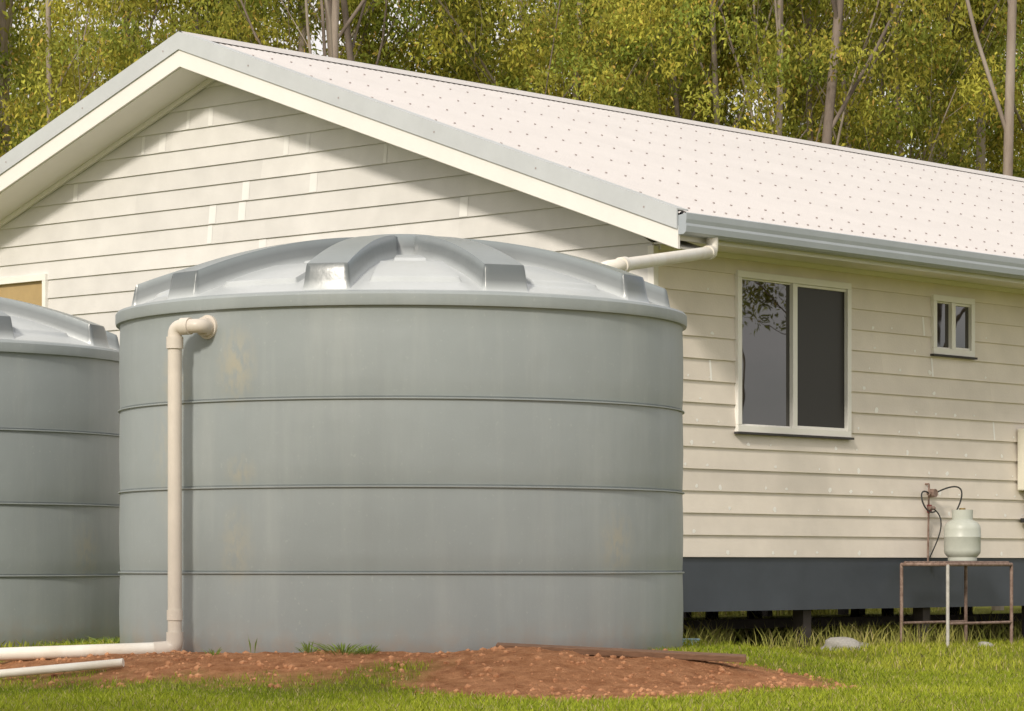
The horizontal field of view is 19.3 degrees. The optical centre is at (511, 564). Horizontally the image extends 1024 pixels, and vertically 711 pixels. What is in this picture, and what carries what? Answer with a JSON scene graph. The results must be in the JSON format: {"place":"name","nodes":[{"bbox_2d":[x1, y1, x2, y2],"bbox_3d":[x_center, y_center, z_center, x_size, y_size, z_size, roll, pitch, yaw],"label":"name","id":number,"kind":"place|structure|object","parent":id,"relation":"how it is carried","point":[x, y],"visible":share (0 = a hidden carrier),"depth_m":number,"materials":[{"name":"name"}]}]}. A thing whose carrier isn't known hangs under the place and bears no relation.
{"place":"outdoors","nodes":[
{"label":"outdoors","id":0,"kind":"place"},
{"bbox_2d":[0,31,677,228],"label":"barge capping","id":1,"kind":"object","parent":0,"point":[618,197],"visible":1,"depth_m":25.01,"materials":[{"name":"grey metal"}]},
{"bbox_2d":[0,67,700,248],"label":"gable soffit","id":2,"kind":"structure","parent":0,"point":[180,82],"depth_m":27.46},
{"bbox_2d":[185,33,687,210],"bbox_3d":[-2.879,-3.676,26.524,11.240,2.007,0.124,0,0,42],"label":"barge cap top","id":3,"kind":"object","parent":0,"point":[577,171],"visible":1,"depth_m":24.39,"materials":[{"name":"grey metal"}]},
{"bbox_2d":[0,607,1023,710],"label":"grass","id":4,"kind":"structure","parent":0,"point":[967,680],"depth_m":16.33,"materials":[{"name":"green plant"}]},
{"bbox_2d":[0,606,1023,710],"bbox_3d":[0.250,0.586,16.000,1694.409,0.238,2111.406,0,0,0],"label":"ground","id":5,"kind":"structure","parent":0,"point":[508,681],"depth_m":16.80,"materials":[{"name":"red soil"}]},
{"bbox_2d":[6,0,40,140],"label":"gum tree","id":6,"kind":"object","parent":5,"relation":"on","point":[17,29],"visible":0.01,"depth_m":52.48,"materials":[{"name":"green plant"}]},
{"bbox_2d":[0,0,107,155],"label":"gum tree","id":7,"kind":"object","parent":5,"relation":"on","point":[6,28],"visible":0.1,"depth_m":48.70,"materials":[{"name":"green plant"}]},
{"bbox_2d":[0,297,119,645],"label":"water tank","id":8,"kind":"object","parent":5,"relation":"on","point":[59,478],"visible":0.85,"depth_m":21.34,"materials":[{"name":"plastic"}]},
{"bbox_2d":[2,0,118,129],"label":"gum tree","id":9,"kind":"object","parent":5,"relation":"on","point":[6,13],"visible":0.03,"depth_m":47.71,"materials":[{"name":"green plant"}]},
{"bbox_2d":[0,658,124,677],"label":"drain pipe","id":10,"kind":"object","parent":5,"relation":"on","point":[60,668],"visible":1,"depth_m":17.14,"materials":[{"name":"white plastic"}]},
{"bbox_2d":[11,635,119,646],"bbox_3d":[-2.912,0.534,20.182,1.035,0.132,0.793,0,0,0],"label":"weed","id":11,"kind":"object","parent":5,"relation":"on","point":[72,642],"visible":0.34,"depth_m":20.12,"materials":[{"name":"green plant"}]},
{"bbox_2d":[0,642,154,660],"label":"drain pipe","id":12,"kind":"object","parent":5,"relation":"on","point":[37,652],"visible":0.88,"depth_m":18.00,"materials":[{"name":"white plastic"}]},
{"bbox_2d":[8,4,191,139],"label":"gum tree","id":13,"kind":"object","parent":5,"relation":"on","point":[78,55],"visible":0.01,"depth_m":66.69,"materials":[{"name":"green plant"}]},
{"bbox_2d":[83,635,119,643],"bbox_3d":[-2.607,0.504,19.907,0.488,0.081,0.348,0,0,0],"label":"weed","id":14,"kind":"object","parent":5,"relation":"on","point":[114,639],"visible":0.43,"depth_m":19.90,"materials":[{"name":"green plant"}]},
{"bbox_2d":[0,0,242,156],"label":"gum tree","id":15,"kind":"object","parent":5,"relation":"on","point":[50,66],"visible":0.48,"depth_m":44.20,"materials":[{"name":"green plant"}]},
{"bbox_2d":[7,0,321,116],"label":"gum tree","id":16,"kind":"object","parent":5,"relation":"on","point":[36,6],"visible":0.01,"depth_m":63.62,"materials":[{"name":"green plant"}]},
{"bbox_2d":[0,0,382,137],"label":"gum tree","id":17,"kind":"object","parent":5,"relation":"on","point":[144,18],"visible":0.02,"depth_m":55.07,"materials":[{"name":"green plant"}]},
{"bbox_2d":[203,648,221,654],"bbox_3d":[-1.732,0.506,17.396,0.128,0.065,0.116,0,0,0],"label":"weed","id":18,"kind":"object","parent":5,"relation":"on","point":[217,652],"visible":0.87,"depth_m":17.40,"materials":[{"name":"green plant"}]},
{"bbox_2d":[30,0,409,70],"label":"gum tree","id":19,"kind":"object","parent":5,"relation":"on","point":[248,7],"visible":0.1,"depth_m":48.03,"materials":[{"name":"green plant"}]},
{"bbox_2d":[248,637,256,651],"bbox_3d":[-1.507,0.467,17.499,0.056,0.132,0.027,0,0,-10],"label":"weed","id":20,"kind":"object","parent":5,"relation":"on","point":[250,645],"visible":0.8,"depth_m":17.49,"materials":[{"name":"green plant"}]},
{"bbox_2d":[253,0,339,57],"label":"gum tree","id":21,"kind":"object","parent":5,"relation":"on","point":[333,21],"visible":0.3,"depth_m":44.25,"materials":[{"name":"grey plant"}]},
{"bbox_2d":[79,0,526,90],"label":"gum tree","id":22,"kind":"object","parent":5,"relation":"on","point":[300,5],"visible":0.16,"depth_m":51.58,"materials":[{"name":"green plant"}]},
{"bbox_2d":[296,641,319,652],"bbox_3d":[-1.175,0.478,17.348,0.185,0.083,0.156,0,0,0],"label":"weed","id":23,"kind":"object","parent":5,"relation":"on","point":[305,648],"visible":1,"depth_m":17.34,"materials":[{"name":"green plant"}]},
{"bbox_2d":[236,0,400,64],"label":"gum tree","id":24,"kind":"object","parent":5,"relation":"on","point":[349,44],"visible":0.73,"depth_m":46.60,"materials":[{"name":"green plant"}]},
{"bbox_2d":[308,0,365,56],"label":"gum tree","id":25,"kind":"object","parent":5,"relation":"on","point":[349,21],"visible":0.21,"depth_m":45.68,"materials":[{"name":"grey plant"}]},
{"bbox_2d":[301,641,385,655],"bbox_3d":[-0.977,0.484,17.304,0.550,0.091,0.452,0,0,0],"label":"weed","id":26,"kind":"object","parent":5,"relation":"on","point":[342,650],"visible":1,"depth_m":17.28,"materials":[{"name":"green plant"}]},
{"bbox_2d":[355,644,380,654],"bbox_3d":[-0.820,0.488,17.257,0.161,0.075,0.135,0,0,21],"label":"weed","id":27,"kind":"object","parent":5,"relation":"on","point":[369,649],"visible":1,"depth_m":17.25,"materials":[{"name":"green plant"}]},
{"bbox_2d":[167,0,606,89],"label":"gum tree","id":28,"kind":"object","parent":5,"relation":"on","point":[372,21],"visible":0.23,"depth_m":52.17,"materials":[{"name":"green plant"}]},
{"bbox_2d":[115,234,686,652],"bbox_3d":[-0.704,-0.724,19.330,3.648,2.748,3.648,0,0,0],"label":"water tank","id":29,"kind":"object","parent":5,"relation":"on","point":[412,443],"visible":0.98,"depth_m":17.75,"materials":[{"name":"plastic"}]},
{"bbox_2d":[153,315,217,653],"bbox_3d":[-1.932,-0.461,17.868,0.394,2.042,0.196,0,0,0],"label":"overflow pipe","id":30,"kind":"object","parent":29,"relation":"attached to","point":[205,326],"visible":0.98,"depth_m":17.84,"materials":[{"name":"beige plastic"}]},
{"bbox_2d":[601,237,717,271],"bbox_3d":[1.105,-2.119,21.666,0.222,0.761,2.898,0,0,20],"label":"roof water pipe","id":31,"kind":"object","parent":29,"relation":"on","point":[709,251],"visible":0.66,"depth_m":21.55,"materials":[{"name":"white plastic"}]},
{"bbox_2d":[0,645,856,701],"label":"soil clods","id":32,"kind":"object","parent":5,"relation":"on","point":[391,668],"visible":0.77,"depth_m":16.84,"materials":[{"name":"brown soil"}]},
{"bbox_2d":[234,0,667,100],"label":"gum tree","id":33,"kind":"object","parent":5,"relation":"on","point":[498,41],"visible":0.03,"depth_m":61.87,"materials":[{"name":"green plant"}]},
{"bbox_2d":[309,0,618,102],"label":"gum tree","id":34,"kind":"object","parent":5,"relation":"on","point":[466,27],"visible":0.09,"depth_m":51.88,"materials":[{"name":"green plant"}]},
{"bbox_2d":[399,0,628,101],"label":"gum tree","id":35,"kind":"object","parent":5,"relation":"on","point":[512,7],"visible":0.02,"depth_m":60.73,"materials":[{"name":"green plant"}]},
{"bbox_2d":[373,0,773,124],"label":"gum tree","id":36,"kind":"object","parent":5,"relation":"on","point":[478,55],"visible":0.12,"depth_m":47.66,"materials":[{"name":"green plant"}]},
{"bbox_2d":[468,0,748,115],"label":"gum tree","id":37,"kind":"object","parent":5,"relation":"on","point":[614,91],"visible":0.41,"depth_m":46.34,"materials":[{"name":"green plant"}]},
{"bbox_2d":[485,0,737,115],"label":"gum tree","id":38,"kind":"object","parent":5,"relation":"on","point":[527,26],"depth_m":67.20,"materials":[{"name":"green plant"}]},
{"bbox_2d":[496,642,745,662],"bbox_3d":[0.625,0.505,17.300,1.435,0.036,0.100,3,6,4],"label":"timber plank","id":39,"kind":"object","parent":5,"relation":"on","point":[683,655],"visible":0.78,"depth_m":17.25,"materials":[{"name":"wood"}]},
{"bbox_2d":[535,0,802,136],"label":"gum tree","id":40,"kind":"object","parent":5,"relation":"on","point":[681,92],"visible":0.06,"depth_m":50.37,"materials":[{"name":"green plant"}]},
{"bbox_2d":[683,638,699,644],"bbox_3d":[1.340,0.627,22.600,0.145,0.142,0.144,0,0,0],"label":"rock","id":41,"kind":"object","parent":5,"relation":"on","point":[691,639],"visible":0.21,"depth_m":22.55,"materials":[{"name":"grey stone"}]},
{"bbox_2d":[480,0,919,151],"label":"gum tree","id":42,"kind":"object","parent":5,"relation":"on","point":[518,38],"visible":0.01,"depth_m":54.87,"materials":[{"name":"green plant"}]},
{"bbox_2d":[580,0,942,149],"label":"gum tree","id":43,"kind":"object","parent":5,"relation":"on","point":[777,72],"visible":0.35,"depth_m":45.69,"materials":[{"name":"green plant"}]},
{"bbox_2d":[687,0,869,127],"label":"gum tree","id":44,"kind":"object","parent":5,"relation":"on","point":[715,63],"visible":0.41,"depth_m":47.88,"materials":[{"name":"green plant"}]},
{"bbox_2d":[719,0,857,135],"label":"gum tree","id":45,"kind":"object","parent":5,"relation":"on","point":[779,20],"visible":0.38,"depth_m":46.78,"materials":[{"name":"green plant"}]},
{"bbox_2d":[627,0,957,152],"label":"gum tree","id":46,"kind":"object","parent":5,"relation":"on","point":[865,32],"visible":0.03,"depth_m":53.67,"materials":[{"name":"green plant"}]},
{"bbox_2d":[738,0,883,145],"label":"gum tree","id":47,"kind":"object","parent":5,"relation":"on","point":[807,20],"visible":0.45,"depth_m":47.50,"materials":[{"name":"green plant"}]},
{"bbox_2d":[630,0,1023,168],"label":"gum tree","id":48,"kind":"object","parent":5,"relation":"on","point":[841,95],"visible":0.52,"depth_m":47.55,"materials":[{"name":"green plant"}]},
{"bbox_2d":[821,637,863,650],"bbox_3d":[2.700,0.691,24.711,0.364,0.200,0.332,0,0,0],"label":"rock","id":49,"kind":"object","parent":5,"relation":"on","point":[830,642],"visible":0.48,"depth_m":24.59,"materials":[{"name":"white stone"}]},
{"bbox_2d":[683,606,1023,647],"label":"stumps and bearers","id":50,"kind":"object","parent":5,"relation":"on","point":[802,619],"visible":0.07,"depth_m":27.26,"materials":[{"name":"black wood"}]},
{"bbox_2d":[684,0,1023,174],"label":"gum tree","id":51,"kind":"object","parent":5,"relation":"on","point":[937,28],"visible":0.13,"depth_m":48.97,"materials":[{"name":"green plant"}]},
{"bbox_2d":[822,0,901,144],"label":"gum tree","id":52,"kind":"object","parent":5,"relation":"on","point":[829,122],"visible":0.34,"depth_m":46.01,"materials":[{"name":"grey plant"}]},
{"bbox_2d":[724,0,1023,176],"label":"gum tree","id":53,"kind":"object","parent":5,"relation":"on","point":[1021,108],"visible":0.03,"depth_m":61.32,"materials":[{"name":"green plant"}]},
{"bbox_2d":[735,0,1023,170],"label":"gum tree","id":54,"kind":"object","parent":5,"relation":"on","point":[904,100],"depth_m":66.57,"materials":[{"name":"green plant"}]},
{"bbox_2d":[738,0,1023,176],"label":"gum tree","id":55,"kind":"object","parent":5,"relation":"on","point":[908,94],"visible":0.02,"depth_m":52.89,"materials":[{"name":"green plant"}]},
{"bbox_2d":[785,0,1023,172],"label":"gum tree","id":56,"kind":"object","parent":5,"relation":"on","point":[982,131],"visible":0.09,"depth_m":52.77,"materials":[{"name":"green plant"}]},
{"bbox_2d":[864,10,1023,177],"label":"gum tree","id":57,"kind":"object","parent":5,"relation":"on","point":[997,150],"visible":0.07,"depth_m":54.70,"materials":[{"name":"green plant"}]},
{"bbox_2d":[900,561,1012,645],"bbox_3d":[3.830,0.352,25.949,0.502,0.758,1.014,0,0,42],"label":"metal stand","id":58,"kind":"object","parent":5,"relation":"on","point":[964,622],"visible":0.88,"depth_m":25.77,"materials":[{"name":"metal"}]},
{"bbox_2d":[944,508,980,560],"bbox_3d":[3.893,-0.261,26.056,0.320,0.457,0.320,0,0,0],"label":"gas bottle","id":59,"kind":"object","parent":58,"relation":"on","point":[962,534],"visible":1,"depth_m":25.94,"materials":[{"name":"paint"}]},
{"bbox_2d":[903,0,1023,172],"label":"gum tree","id":60,"kind":"object","parent":5,"relation":"on","point":[971,154],"visible":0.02,"depth_m":67.75,"materials":[{"name":"green plant"}]},
{"bbox_2d":[979,642,992,646],"bbox_3d":[4.015,0.695,25.498,0.168,0.085,0.160,0,0,0],"label":"rock","id":61,"kind":"object","parent":5,"relation":"on","point":[990,644],"visible":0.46,"depth_m":25.44,"materials":[{"name":"white stone"}]},
{"bbox_2d":[965,0,1016,609],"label":"gum tree","id":62,"kind":"object","parent":5,"relation":"on","point":[1007,119],"visible":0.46,"depth_m":46.14,"materials":[{"name":"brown plant"}]},
{"bbox_2d":[9,0,1023,170],"label":"sky","id":63,"kind":"structure","parent":0,"point":[318,44],"materials":[{"name":"white"}]},
{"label":"floor frame","id":64,"kind":"structure","parent":0,"visible":0},
{"bbox_2d":[648,245,871,557],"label":"corner trims","id":65,"kind":"object","parent":64,"relation":"on","point":[653,275],"visible":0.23,"depth_m":23.48,"materials":[{"name":"white paint"}]},
{"bbox_2d":[682,557,1023,611],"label":"base band","id":66,"kind":"object","parent":64,"relation":"on","point":[710,584],"visible":0.36,"depth_m":25.28,"materials":[{"name":"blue paint"}]},
{"bbox_2d":[0,81,653,345],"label":"gable wall boards","id":67,"kind":"object","parent":66,"relation":"on","point":[114,234],"visible":0.32,"depth_m":26.66,"materials":[{"name":"beige wood"}]},
{"bbox_2d":[0,274,48,307],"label":"gable window frame","id":68,"kind":"object","parent":67,"relation":"in","point":[43,278],"visible":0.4,"depth_m":28.49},
{"bbox_2d":[0,281,41,305],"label":"gable window blind","id":69,"kind":"object","parent":68,"relation":"in","point":[29,292],"visible":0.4,"depth_m":28.67,"materials":[{"name":"yellow fabric"}]},
{"bbox_2d":[0,78,215,227],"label":"gable scotia","id":70,"kind":"object","parent":67,"relation":"attached to","point":[114,146],"visible":0.23,"depth_m":27.78,"materials":[{"name":"beige wood"}]},
{"bbox_2d":[73,107,467,247],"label":"joint fillers","id":71,"kind":"object","parent":67,"relation":"attached to","point":[313,188],"visible":0.45,"depth_m":26.61,"materials":[{"name":"white paint"}]},
{"bbox_2d":[0,50,679,248],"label":"barge board","id":72,"kind":"object","parent":67,"relation":"attached to","point":[478,166],"visible":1,"depth_m":25.08,"materials":[{"name":"white wood"}]},
{"bbox_2d":[771,557,870,557],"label":"wall boards","id":73,"kind":"object","parent":66,"relation":"on","point":[820,557],"depth_m":41.87,"materials":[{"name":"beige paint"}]},
{"bbox_2d":[656,245,1023,557],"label":"long wall boards","id":74,"kind":"object","parent":66,"relation":"on","point":[842,522],"visible":0.72,"depth_m":25.63,"materials":[{"name":"beige paint"}]},
{"bbox_2d":[734,270,851,436],"bbox_3d":[2.302,-1.718,24.833,0.098,1.299,1.554,0,0,42],"label":"window frame","id":75,"kind":"object","parent":74,"relation":"in","point":[794,283],"visible":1,"depth_m":24.80,"materials":[{"name":"beige wood"}]},
{"bbox_2d":[742,280,789,425],"bbox_3d":[2.049,-1.718,24.554,0.009,1.211,0.713,0,0,42],"label":"window glass","id":76,"kind":"object","parent":75,"relation":"in","point":[765,353],"visible":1,"depth_m":24.57,"materials":[{"name":"grey glass"}]},
{"bbox_2d":[734,432,853,439],"bbox_3d":[2.333,-1.059,24.805,0.042,0.018,1.590,0,0,42],"label":"window sill","id":77,"kind":"structure","parent":75,"relation":"attached to","point":[793,435],"depth_m":24.75,"materials":[{"name":"beige wood"}]},
{"bbox_2d":[798,287,843,427],"bbox_3d":[2.562,-1.718,25.106,0.008,1.211,0.713,0,0,42],"label":"window screen","id":78,"kind":"object","parent":75,"relation":"in","point":[820,358],"depth_m":25.11,"materials":[{"name":"black metal"}]},
{"bbox_2d":[653,241,1023,289],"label":"eave soffit","id":79,"kind":"structure","parent":74,"relation":"attached to","point":[733,250],"depth_m":25.24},
{"bbox_2d":[657,245,1023,294],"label":"eave scotia","id":80,"kind":"object","parent":74,"relation":"attached to","point":[849,270],"visible":1,"depth_m":25.43,"materials":[{"name":"beige wood"}]},
{"bbox_2d":[680,235,1023,283],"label":"fascia","id":81,"kind":"structure","parent":80,"relation":"attached to","point":[838,258],"depth_m":24.47,"materials":[{"name":"white paint"}]},
{"bbox_2d":[678,212,1023,279],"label":"gutter","id":82,"kind":"object","parent":81,"relation":"attached to","point":[696,225],"visible":1,"depth_m":24.19,"materials":[{"name":"metal"}]},
{"bbox_2d":[684,288,1022,555],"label":"nail fillers","id":83,"kind":"object","parent":74,"relation":"attached to","point":[830,489],"visible":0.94,"depth_m":25.61,"materials":[{"name":"beige paint"}]},
{"bbox_2d":[921,483,962,560],"bbox_3d":[3.713,-0.354,26.163,0.428,0.709,0.301,0,0,-10],"label":"gas regulator","id":84,"kind":"object","parent":74,"relation":"attached to","point":[931,493],"visible":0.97,"depth_m":26.20,"materials":[{"name":"brown metal"}]},
{"bbox_2d":[930,294,974,356],"bbox_3d":[3.859,-2.098,26.557,0.098,0.519,0.648,0,0,42],"label":"window frame","id":85,"kind":"object","parent":74,"relation":"in","point":[952,302],"visible":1,"depth_m":26.52,"materials":[{"name":"beige wood"}]},
{"bbox_2d":[937,303,947,347],"bbox_3d":[3.758,-2.098,26.446,0.009,0.431,0.260,0,0,42],"label":"window glass","id":86,"kind":"object","parent":85,"relation":"in","point":[942,325],"visible":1,"depth_m":26.46,"materials":[{"name":"grey glass"}]},
{"bbox_2d":[930,354,977,359],"bbox_3d":[3.890,-1.829,26.529,0.042,0.018,0.684,0,0,42],"label":"window sill","id":87,"kind":"structure","parent":85,"relation":"attached to","point":[954,356],"depth_m":26.51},
{"bbox_2d":[956,306,967,348],"bbox_3d":[3.967,-2.098,26.662,0.006,0.431,0.260,0,0,42],"label":"window screen","id":88,"kind":"object","parent":85,"relation":"in","point":[961,327],"depth_m":26.67,"materials":[{"name":"grey glass"}]},
{"bbox_2d":[1018,429,1023,522],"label":"meter box","id":89,"kind":"object","parent":74,"relation":"attached to","point":[1020,459],"visible":1,"depth_m":27.28,"materials":[{"name":"paint"}]},
{"bbox_3d":[3.100,-2.480,33.146,9.860,0.040,16.900,0,0,42],"label":"ceiling","id":90,"kind":"object","parent":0,"visible":0},
{"bbox_3d":[3.098,-3.615,33.144,11.160,2.011,17.903,0,0,42],"label":"roof underlay","id":91,"kind":"object","parent":90,"relation":"on","visible":0},
{"bbox_2d":[213,41,1023,258],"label":"roof","id":92,"kind":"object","parent":91,"relation":"on","point":[686,191],"visible":0.98,"depth_m":27.37,"materials":[{"name":"white metal"}]},
{"bbox_2d":[176,31,1023,181],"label":"ridge cap","id":93,"kind":"object","parent":92,"relation":"on","point":[337,60],"visible":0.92,"depth_m":30.31,"materials":[{"name":"white metal"}]},
{"bbox_2d":[252,50,1023,254],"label":"roof screws","id":94,"kind":"object","parent":92,"relation":"attached to","point":[741,168],"visible":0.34,"depth_m":27.09,"materials":[{"name":"grey metal"}]}
]}

